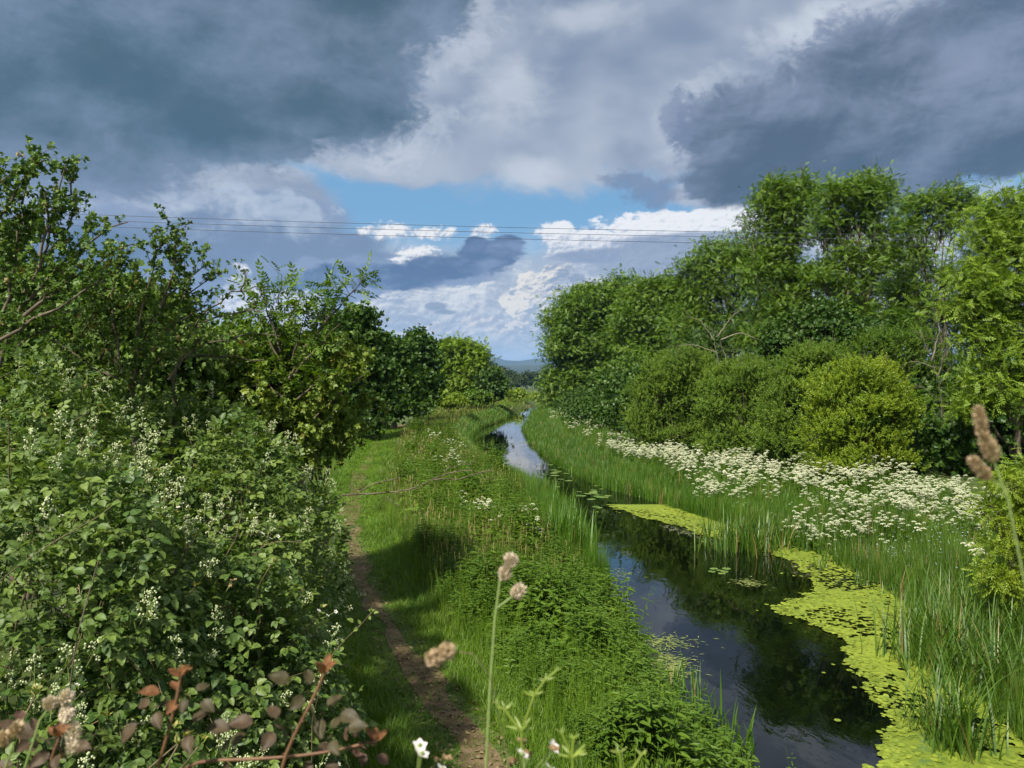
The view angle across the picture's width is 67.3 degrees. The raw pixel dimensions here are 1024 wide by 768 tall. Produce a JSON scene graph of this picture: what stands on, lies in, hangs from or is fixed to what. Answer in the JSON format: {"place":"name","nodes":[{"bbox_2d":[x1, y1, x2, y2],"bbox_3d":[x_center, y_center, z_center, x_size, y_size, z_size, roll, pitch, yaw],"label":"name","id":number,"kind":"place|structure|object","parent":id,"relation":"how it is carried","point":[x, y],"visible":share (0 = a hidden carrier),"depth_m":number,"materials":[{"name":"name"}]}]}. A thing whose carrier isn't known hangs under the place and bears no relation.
{"place":"outdoors","nodes":[
{"label":"outdoors","id":0,"kind":"place"},
{"bbox_2d":[336,424,517,767],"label":"path","id":1,"kind":"structure","parent":0,"point":[416,680],"depth_m":10.47,"materials":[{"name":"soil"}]},
{"bbox_2d":[46,218,903,239],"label":"power line","id":2,"kind":"object","parent":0,"point":[513,232],"visible":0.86,"depth_m":38.59,"materials":[{"name":"metal"}]},
{"bbox_2d":[45,224,954,246],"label":"power line","id":3,"kind":"object","parent":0,"point":[540,239],"visible":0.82,"depth_m":37.39,"materials":[{"name":"metal"}]},
{"bbox_2d":[0,385,1023,767],"bbox_3d":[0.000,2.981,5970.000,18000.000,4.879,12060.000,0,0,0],"label":"ground","id":4,"kind":"structure","parent":0,"point":[972,483],"depth_m":10.94,"materials":[{"name":"plant"}]},
{"bbox_2d":[0,719,26,767],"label":"grass stem","id":5,"kind":"object","parent":4,"relation":"on","point":[18,725],"visible":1,"depth_m":0.80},
{"bbox_2d":[0,646,73,767],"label":"bramble bush","id":6,"kind":"object","parent":4,"relation":"on","point":[22,698],"visible":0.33,"depth_m":3.71,"materials":[{"name":"green plant"}]},
{"bbox_2d":[0,710,91,767],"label":"bramble shoot","id":7,"kind":"object","parent":4,"relation":"on","point":[41,756],"visible":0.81,"depth_m":1.00,"materials":[{"name":"brown plant"}]},
{"bbox_2d":[24,688,81,767],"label":"grass stem","id":8,"kind":"object","parent":4,"relation":"on","point":[49,702],"visible":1,"depth_m":0.85,"materials":[{"name":"plant"}]},
{"bbox_2d":[0,211,109,599],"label":"hedge bush","id":9,"kind":"object","parent":4,"relation":"on","point":[3,289],"visible":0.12,"depth_m":10.97,"materials":[{"name":"green plant"}]},
{"bbox_2d":[0,488,124,580],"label":"bramble shoot","id":10,"kind":"object","parent":4,"relation":"on","point":[53,520],"visible":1,"depth_m":2.70,"materials":[{"name":"plant"}]},
{"bbox_2d":[0,134,131,418],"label":"hawthorn tree","id":11,"kind":"object","parent":4,"relation":"on","point":[14,324],"visible":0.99,"depth_m":7.92,"materials":[{"name":"green plant"}]},
{"bbox_2d":[58,534,115,766],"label":"bramble shoot","id":12,"kind":"object","parent":4,"relation":"on","point":[87,585],"visible":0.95,"depth_m":2.30,"materials":[{"name":"green plant"}]},
{"bbox_2d":[0,336,194,672],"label":"bramble bush","id":13,"kind":"object","parent":4,"relation":"on","point":[30,423],"visible":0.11,"depth_m":9.31,"materials":[{"name":"green plant"}]},
{"bbox_2d":[0,338,209,756],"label":"bramble bush","id":14,"kind":"object","parent":4,"relation":"on","point":[82,407],"visible":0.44,"depth_m":6.77,"materials":[{"name":"green plant"}]},
{"bbox_2d":[0,411,241,767],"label":"bramble bush","id":15,"kind":"object","parent":4,"relation":"on","point":[83,480],"visible":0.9,"depth_m":4.43,"materials":[{"name":"green plant"}]},
{"bbox_2d":[24,258,242,513],"bbox_3d":[-5.463,0.759,11.172,2.958,5.164,2.378,0,0,0],"label":"hedge bush","id":16,"kind":"object","parent":4,"relation":"on","point":[202,370],"visible":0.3,"depth_m":10.85,"materials":[{"name":"green plant"}]},
{"bbox_2d":[0,643,268,767],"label":"bramble bush","id":17,"kind":"object","parent":4,"relation":"on","point":[193,757],"visible":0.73,"depth_m":3.36,"materials":[{"name":"green plant"}]},
{"bbox_2d":[23,203,257,459],"bbox_3d":[-4.324,-0.248,9.219,2.745,3.681,1.258,0,0,0],"label":"hawthorn tree","id":18,"kind":"object","parent":4,"relation":"on","point":[116,325],"visible":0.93,"depth_m":9.08,"materials":[{"name":"green plant"}]},
{"bbox_2d":[121,664,232,767],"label":"bramble shoot","id":19,"kind":"object","parent":4,"relation":"on","point":[206,706],"visible":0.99,"depth_m":0.95,"materials":[{"name":"brown plant"}]},
{"bbox_2d":[78,380,296,700],"bbox_3d":[-4.156,1.878,9.826,2.712,3.852,2.637,0,0,35],"label":"bramble bush","id":20,"kind":"object","parent":4,"relation":"on","point":[186,408],"visible":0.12,"depth_m":9.62,"materials":[{"name":"green plant"}]},
{"bbox_2d":[39,394,351,767],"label":"bramble bush","id":21,"kind":"object","parent":4,"relation":"on","point":[298,555],"visible":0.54,"depth_m":6.84,"materials":[{"name":"green plant"}]},
{"bbox_2d":[14,491,377,767],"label":"bramble bush","id":22,"kind":"object","parent":4,"relation":"on","point":[257,576],"visible":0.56,"depth_m":5.06,"materials":[{"name":"green plant"}]},
{"bbox_2d":[145,258,280,486],"bbox_3d":[-3.854,-0.041,9.921,1.610,3.069,0.760,0,0,8],"label":"hawthorn tree","id":23,"kind":"object","parent":4,"relation":"on","point":[174,378],"visible":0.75,"depth_m":9.85,"materials":[{"name":"green plant"}]},
{"bbox_2d":[106,496,324,762],"bbox_3d":[-3.031,2.614,7.994,2.249,2.813,2.270,0,0,0],"label":"bramble bush","id":24,"kind":"object","parent":4,"relation":"on","point":[246,548],"visible":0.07,"depth_m":7.99,"materials":[{"name":"green plant"}]},
{"bbox_2d":[131,600,354,767],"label":"bramble bush","id":25,"kind":"object","parent":4,"relation":"on","point":[328,719],"visible":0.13,"depth_m":6.29,"materials":[{"name":"green plant"}]},
{"bbox_2d":[184,453,306,615],"bbox_3d":[-4.244,2.424,11.623,2.520,2.853,2.548,0,0,0],"label":"bramble bush","id":26,"kind":"object","parent":4,"relation":"on","point":[250,508],"visible":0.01,"depth_m":11.49,"materials":[{"name":"green plant"}]},
{"bbox_2d":[167,741,340,767],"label":"bramble bush","id":27,"kind":"object","parent":4,"relation":"on","point":[271,752],"visible":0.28,"depth_m":4.73,"materials":[{"name":"green plant"}]},
{"bbox_2d":[201,310,316,492],"bbox_3d":[-4.813,1.209,13.284,3.121,5.076,2.232,0,0,0],"label":"hedge bush","id":28,"kind":"object","parent":4,"relation":"on","point":[239,324],"visible":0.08,"depth_m":12.88,"materials":[{"name":"green plant"}]},
{"bbox_2d":[167,426,365,719],"bbox_3d":[-3.118,2.304,9.259,2.597,3.603,2.667,0,0,-28],"label":"bramble bush","id":29,"kind":"object","parent":4,"relation":"on","point":[328,524],"visible":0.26,"depth_m":9.18,"materials":[{"name":"green plant"}]},
{"bbox_2d":[185,726,388,767],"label":"bramble shoot","id":30,"kind":"object","parent":4,"relation":"on","point":[375,734],"visible":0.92,"depth_m":0.98,"materials":[{"name":"brown plant"}]},
{"bbox_2d":[209,318,376,488],"bbox_3d":[-3.514,0.354,12.503,2.616,3.091,2.600,0,0,-20],"label":"hawthorn shrub","id":31,"kind":"object","parent":4,"relation":"on","point":[331,419],"visible":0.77,"depth_m":12.18,"materials":[{"name":"green plant"}]},
{"bbox_2d":[227,653,368,767],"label":"bramble shoot","id":32,"kind":"object","parent":4,"relation":"on","point":[346,715],"visible":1,"depth_m":0.90,"materials":[{"name":"brown plant"}]},
{"bbox_2d":[245,377,356,583],"bbox_3d":[-4.115,1.847,14.898,2.575,4.450,2.244,0,0,0],"label":"hedge bush","id":33,"kind":"object","parent":4,"relation":"on","point":[330,451],"visible":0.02,"depth_m":14.81,"materials":[{"name":"green plant"}]},
{"bbox_2d":[221,250,382,476],"bbox_3d":[-3.358,-0.274,12.292,2.737,3.672,1.733,0,0,0],"label":"tree","id":34,"kind":"object","parent":4,"relation":"on","point":[321,314],"visible":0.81,"depth_m":12.05,"materials":[{"name":"green plant"}]},
{"bbox_2d":[309,608,378,761],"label":"bramble shoot","id":35,"kind":"object","parent":4,"relation":"on","point":[334,642],"visible":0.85,"depth_m":4.21,"materials":[{"name":"plant"}]},
{"bbox_2d":[300,299,409,438],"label":"hedge tree","id":36,"kind":"object","parent":4,"relation":"on","point":[381,377],"visible":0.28,"depth_m":53.16,"materials":[{"name":"green plant"}]},
{"bbox_2d":[348,397,398,447],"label":"hawthorn shrub","id":37,"kind":"object","parent":4,"relation":"on","point":[386,410],"visible":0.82,"depth_m":13.51,"materials":[{"name":"green plant"}]},
{"bbox_2d":[315,458,495,519],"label":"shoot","id":38,"kind":"object","parent":4,"relation":"on","point":[417,486],"visible":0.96,"depth_m":10.48,"materials":[{"name":"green plant"}]},
{"bbox_2d":[382,330,436,429],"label":"hedge tree","id":39,"kind":"object","parent":4,"relation":"on","point":[410,381],"visible":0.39,"depth_m":65.24,"materials":[{"name":"green plant"}]},
{"bbox_2d":[400,323,450,420],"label":"hedge tree","id":40,"kind":"object","parent":4,"relation":"on","point":[428,359],"visible":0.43,"depth_m":77.14,"materials":[{"name":"green plant"}]},
{"bbox_2d":[413,738,452,767],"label":"bramble blossom","id":41,"kind":"object","parent":4,"relation":"on","point":[419,744],"visible":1,"depth_m":0.82,"materials":[{"name":"white plant"}]},
{"bbox_2d":[218,391,647,655],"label":"meadow grass","id":42,"kind":"structure","parent":4,"relation":"on","point":[436,416],"depth_m":24.09,"materials":[{"name":"plant"}]},
{"bbox_2d":[432,390,468,409],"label":"hedge bush","id":43,"kind":"object","parent":4,"relation":"on","point":[453,400],"visible":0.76,"depth_m":96.91,"materials":[{"name":"green plant"}]},
{"bbox_2d":[425,641,508,767],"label":"grass stem","id":44,"kind":"object","parent":4,"relation":"on","point":[437,656],"visible":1,"depth_m":0.62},
{"bbox_2d":[435,331,504,408],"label":"hedge tree","id":45,"kind":"object","parent":4,"relation":"on","point":[464,358],"visible":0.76,"depth_m":113.13,"materials":[{"name":"green plant"}]},
{"bbox_2d":[461,387,496,409],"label":"hedge bush","id":46,"kind":"object","parent":4,"relation":"on","point":[476,395],"visible":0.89,"depth_m":102.99,"materials":[{"name":"green plant"}]},
{"bbox_2d":[464,364,514,405],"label":"hedge bush","id":47,"kind":"object","parent":4,"relation":"on","point":[489,379],"visible":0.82,"depth_m":111.16,"materials":[{"name":"green plant"}]},
{"bbox_2d":[485,552,526,767],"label":"grass stem","id":48,"kind":"object","parent":4,"relation":"on","point":[517,589],"visible":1,"depth_m":0.80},
{"bbox_2d":[503,384,531,401],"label":"hedge bush","id":49,"kind":"object","parent":4,"relation":"on","point":[519,392],"visible":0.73,"depth_m":164.18,"materials":[{"name":"green plant"}]},
{"bbox_2d":[509,373,529,388],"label":"tree","id":50,"kind":"object","parent":4,"relation":"on","point":[516,380],"visible":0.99,"depth_m":537.21,"materials":[{"name":"green plant"}]},
{"bbox_2d":[493,667,561,767],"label":"cleavers","id":51,"kind":"object","parent":4,"relation":"on","point":[526,721],"visible":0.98,"depth_m":0.80,"materials":[{"name":"green plant"}]},
{"bbox_2d":[521,369,538,388],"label":"tree","id":52,"kind":"object","parent":4,"relation":"on","point":[526,373],"visible":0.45,"depth_m":597.16,"materials":[{"name":"green plant"}]},
{"bbox_2d":[449,403,613,587],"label":"reed bed","id":53,"kind":"object","parent":4,"relation":"on","point":[473,423],"visible":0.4,"depth_m":26.23,"materials":[{"name":"plant"}]},
{"bbox_2d":[506,737,559,767],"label":"bramble blossom","id":54,"kind":"object","parent":4,"relation":"on","point":[553,746],"visible":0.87,"depth_m":0.82,"materials":[{"name":"white plant"}]},
{"bbox_2d":[503,473,576,501],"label":"reed clump","id":55,"kind":"object","parent":4,"relation":"on","point":[541,482],"visible":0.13,"depth_m":28.60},
{"bbox_2d":[364,490,744,767],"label":"rough grass","id":56,"kind":"structure","parent":4,"relation":"on","point":[546,706],"depth_m":10.11,"materials":[{"name":"plant"}]},
{"bbox_2d":[533,488,587,520],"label":"reed clump","id":57,"kind":"object","parent":4,"relation":"on","point":[556,501],"visible":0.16,"depth_m":23.37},
{"bbox_2d":[532,499,603,560],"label":"reed clump","id":58,"kind":"object","parent":4,"relation":"on","point":[566,525],"visible":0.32,"depth_m":18.71,"materials":[{"name":"plant"}]},
{"bbox_2d":[556,727,586,767],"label":"cleavers","id":59,"kind":"object","parent":4,"relation":"on","point":[573,753],"visible":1,"depth_m":0.72,"materials":[{"name":"green plant"}]},
{"bbox_2d":[388,416,759,767],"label":"bank herbs","id":60,"kind":"object","parent":4,"relation":"on","point":[654,725],"visible":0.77,"depth_m":11.83,"materials":[{"name":"green plant"}]},
{"bbox_2d":[530,263,647,408],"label":"ash tree","id":61,"kind":"object","parent":4,"relation":"on","point":[575,345],"visible":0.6,"depth_m":121.45,"materials":[{"name":"green plant"}]},
{"bbox_2d":[610,743,645,767],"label":"cleavers","id":62,"kind":"object","parent":4,"relation":"on","point":[636,762],"visible":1,"depth_m":0.72,"materials":[{"name":"green plant"}]},
{"bbox_2d":[597,268,715,388],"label":"ash tree","id":63,"kind":"object","parent":4,"relation":"on","point":[650,293],"visible":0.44,"depth_m":101.94,"materials":[{"name":"green plant"}]},
{"bbox_2d":[617,340,725,455],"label":"willow bush","id":64,"kind":"object","parent":4,"relation":"on","point":[675,376],"visible":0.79,"depth_m":42.31,"materials":[{"name":"green plant"}]},
{"bbox_2d":[521,406,828,528],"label":"reed bed","id":65,"kind":"object","parent":4,"relation":"on","point":[613,480],"visible":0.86,"depth_m":32.59,"materials":[{"name":"plant"}]},
{"bbox_2d":[649,317,759,370],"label":"ash tree","id":66,"kind":"object","parent":4,"relation":"on","point":[710,345],"visible":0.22,"depth_m":59.34,"materials":[{"name":"green plant"}]},
{"bbox_2d":[646,224,779,357],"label":"ash tree","id":67,"kind":"object","parent":4,"relation":"on","point":[721,255],"visible":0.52,"depth_m":72.89,"materials":[{"name":"green plant"}]},
{"bbox_2d":[670,305,756,394],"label":"dead tree","id":68,"kind":"object","parent":4,"relation":"on","point":[719,334],"visible":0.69,"depth_m":46.84,"materials":[{"name":"grey wood"}]},
{"bbox_2d":[549,407,920,502],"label":"umbel flowers","id":69,"kind":"object","parent":4,"relation":"on","point":[682,459],"visible":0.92,"depth_m":31.33,"materials":[{"name":"white plant"}]},
{"bbox_2d":[688,349,793,467],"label":"willow bush","id":70,"kind":"object","parent":4,"relation":"on","point":[736,377],"visible":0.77,"depth_m":37.22,"materials":[{"name":"green plant"}]},
{"bbox_2d":[520,407,1023,678],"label":"bank grass","id":71,"kind":"structure","parent":4,"relation":"on","point":[940,495],"depth_m":26.98,"materials":[{"name":"plant"}]},
{"bbox_2d":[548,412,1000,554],"bbox_3d":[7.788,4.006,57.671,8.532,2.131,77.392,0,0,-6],"label":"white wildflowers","id":72,"kind":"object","parent":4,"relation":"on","point":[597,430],"depth_m":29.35,"materials":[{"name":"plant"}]},
{"bbox_2d":[727,160,826,354],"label":"ash tree","id":73,"kind":"object","parent":4,"relation":"on","point":[779,201],"visible":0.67,"depth_m":53.27,"materials":[{"name":"green plant"}]},
{"bbox_2d":[746,510,825,552],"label":"reed clump","id":74,"kind":"object","parent":4,"relation":"on","point":[780,533],"visible":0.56,"depth_m":22.27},
{"bbox_2d":[549,355,1023,479],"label":"undergrowth","id":75,"kind":"object","parent":4,"relation":"on","point":[956,442],"visible":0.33,"depth_m":35.79,"materials":[{"name":"green plant"}]},
{"bbox_2d":[741,335,848,471],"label":"willow bush","id":76,"kind":"object","parent":4,"relation":"on","point":[809,354],"visible":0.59,"depth_m":34.46,"materials":[{"name":"green plant"}]},
{"bbox_2d":[744,290,914,394],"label":"sycamore tree","id":77,"kind":"object","parent":4,"relation":"on","point":[824,320],"visible":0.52,"depth_m":45.30,"materials":[{"name":"green plant"}]},
{"bbox_2d":[719,235,985,358],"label":"ash tree","id":78,"kind":"object","parent":4,"relation":"on","point":[883,293],"visible":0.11,"depth_m":59.53,"materials":[{"name":"green plant"}]},
{"bbox_2d":[787,155,919,328],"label":"ash tree","id":79,"kind":"object","parent":4,"relation":"on","point":[870,194],"visible":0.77,"depth_m":49.37,"materials":[{"name":"green plant"}]},
{"bbox_2d":[788,349,935,483],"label":"willow bush","id":80,"kind":"object","parent":4,"relation":"on","point":[850,430],"visible":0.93,"depth_m":30.34,"materials":[{"name":"green plant"}]},
{"bbox_2d":[718,488,1023,745],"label":"reed bed","id":81,"kind":"object","parent":4,"relation":"on","point":[862,560],"visible":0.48,"depth_m":18.23,"materials":[{"name":"plant"}]},
{"bbox_2d":[827,317,981,403],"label":"sallow tree","id":82,"kind":"object","parent":4,"relation":"on","point":[875,342],"visible":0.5,"depth_m":40.25,"materials":[{"name":"green plant"}]},
{"bbox_2d":[902,308,966,451],"bbox_3d":[18.037,-0.310,32.909,4.066,6.462,1.705,0,0,-23],"label":"dead tree","id":83,"kind":"object","parent":4,"relation":"on","point":[942,362],"visible":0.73,"depth_m":32.95,"materials":[{"name":"grey wood"}]},
{"bbox_2d":[872,170,999,360],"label":"ash tree","id":84,"kind":"object","parent":4,"relation":"on","point":[942,204],"visible":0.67,"depth_m":52.48,"materials":[{"name":"green plant"}]},
{"bbox_2d":[874,607,1023,716],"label":"sedge clump","id":85,"kind":"object","parent":4,"relation":"on","point":[967,670],"visible":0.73,"depth_m":11.66,"materials":[{"name":"plant"}]},
{"bbox_2d":[876,554,1023,641],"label":"sedge clump","id":86,"kind":"object","parent":4,"relation":"on","point":[939,584],"visible":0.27,"depth_m":14.79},
{"bbox_2d":[903,172,1023,474],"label":"ash tree","id":87,"kind":"object","parent":4,"relation":"on","point":[989,283],"visible":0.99,"depth_m":29.56,"materials":[{"name":"green plant"}]},
{"bbox_2d":[914,566,1023,664],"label":"sedge clump","id":88,"kind":"object","parent":4,"relation":"on","point":[995,611],"visible":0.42,"depth_m":13.27,"materials":[{"name":"plant"}]},
{"bbox_2d":[954,445,1023,616],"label":"elder shrub","id":89,"kind":"object","parent":4,"relation":"on","point":[1004,575],"visible":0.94,"depth_m":13.51,"materials":[{"name":"green plant"}]},
{"bbox_2d":[967,405,1023,583],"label":"grass stem","id":90,"kind":"object","parent":4,"relation":"on","point":[987,443],"visible":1,"depth_m":0.55,"materials":[{"name":"plant"}]},
{"bbox_2d":[0,0,1023,360],"label":"sky","id":91,"kind":"structure","parent":0,"point":[622,117],"materials":[{"name":"grey"}]},
{"bbox_2d":[64,213,961,235],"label":"power line","id":92,"kind":"object","parent":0,"point":[520,227],"visible":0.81,"depth_m":37.99,"materials":[{"name":"metal"}]},
{"bbox_2d":[498,365,554,373],"bbox_3d":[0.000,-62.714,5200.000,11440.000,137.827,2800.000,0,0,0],"label":"foothills","id":93,"kind":"structure","parent":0,"point":[522,368],"depth_m":4796.61,"materials":[{"name":"blue plant"}]},
{"bbox_2d":[490,357,960,365],"bbox_3d":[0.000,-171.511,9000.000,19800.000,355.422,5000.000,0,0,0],"label":"hills","id":94,"kind":"structure","parent":0,"point":[499,361],"depth_m":8345.54,"materials":[{"name":"blue plant"}]},
{"bbox_2d":[471,404,1023,767],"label":"water","id":95,"kind":"structure","parent":0,"point":[769,662],"depth_m":14.67,"materials":[{"name":"black liquid"}]},
{"bbox_2d":[656,644,693,694],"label":"flag clump","id":96,"kind":"object","parent":95,"relation":"in","point":[679,673],"visible":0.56,"depth_m":11.88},
{"bbox_2d":[612,568,767,684],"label":"drifting weed","id":97,"kind":"object","parent":95,"relation":"on","point":[668,639],"visible":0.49,"depth_m":13.64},
{"bbox_2d":[683,661,721,719],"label":"flag clump","id":98,"kind":"object","parent":95,"relation":"in","point":[698,690],"visible":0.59,"depth_m":11.06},
{"bbox_2d":[704,700,756,733],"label":"flag clump","id":99,"kind":"object","parent":95,"relation":"in","point":[725,719],"visible":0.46,"depth_m":10.39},
{"bbox_2d":[676,506,803,561],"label":"reed clump","id":100,"kind":"object","parent":95,"relation":"in","point":[747,541],"visible":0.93,"depth_m":21.72,"materials":[{"name":"plant"}]},
{"bbox_2d":[722,697,759,759],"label":"flag clump","id":101,"kind":"object","parent":95,"relation":"in","point":[749,737],"visible":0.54,"depth_m":9.76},
{"bbox_2d":[604,504,1023,767],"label":"duckweed","id":102,"kind":"object","parent":95,"relation":"on","point":[899,748],"visible":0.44,"depth_m":13.32,"materials":[{"name":"plant"}]},
{"bbox_2d":[809,549,830,568],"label":"reed clump","id":103,"kind":"object","parent":95,"relation":"in","point":[825,565],"visible":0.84,"depth_m":19.58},
{"bbox_2d":[851,567,878,586],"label":"reed clump","id":104,"kind":"object","parent":95,"relation":"in","point":[859,580],"visible":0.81,"depth_m":18.00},
{"bbox_2d":[861,559,920,598],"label":"reed clump","id":105,"kind":"object","parent":95,"relation":"in","point":[899,577],"visible":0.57,"depth_m":17.59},
{"bbox_2d":[863,661,979,734],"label":"sedge clump","id":106,"kind":"object","parent":95,"relation":"in","point":[920,693],"visible":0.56,"depth_m":10.66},
{"bbox_2d":[853,583,1022,681],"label":"sedge clump","id":107,"kind":"object","parent":95,"relation":"in","point":[932,626],"visible":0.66,"depth_m":12.89,"materials":[{"name":"plant"}]},
{"bbox_2d":[870,648,1023,764],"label":"sedge clump","id":108,"kind":"object","parent":95,"relation":"in","point":[958,735],"visible":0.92,"depth_m":9.83,"materials":[{"name":"plant"}]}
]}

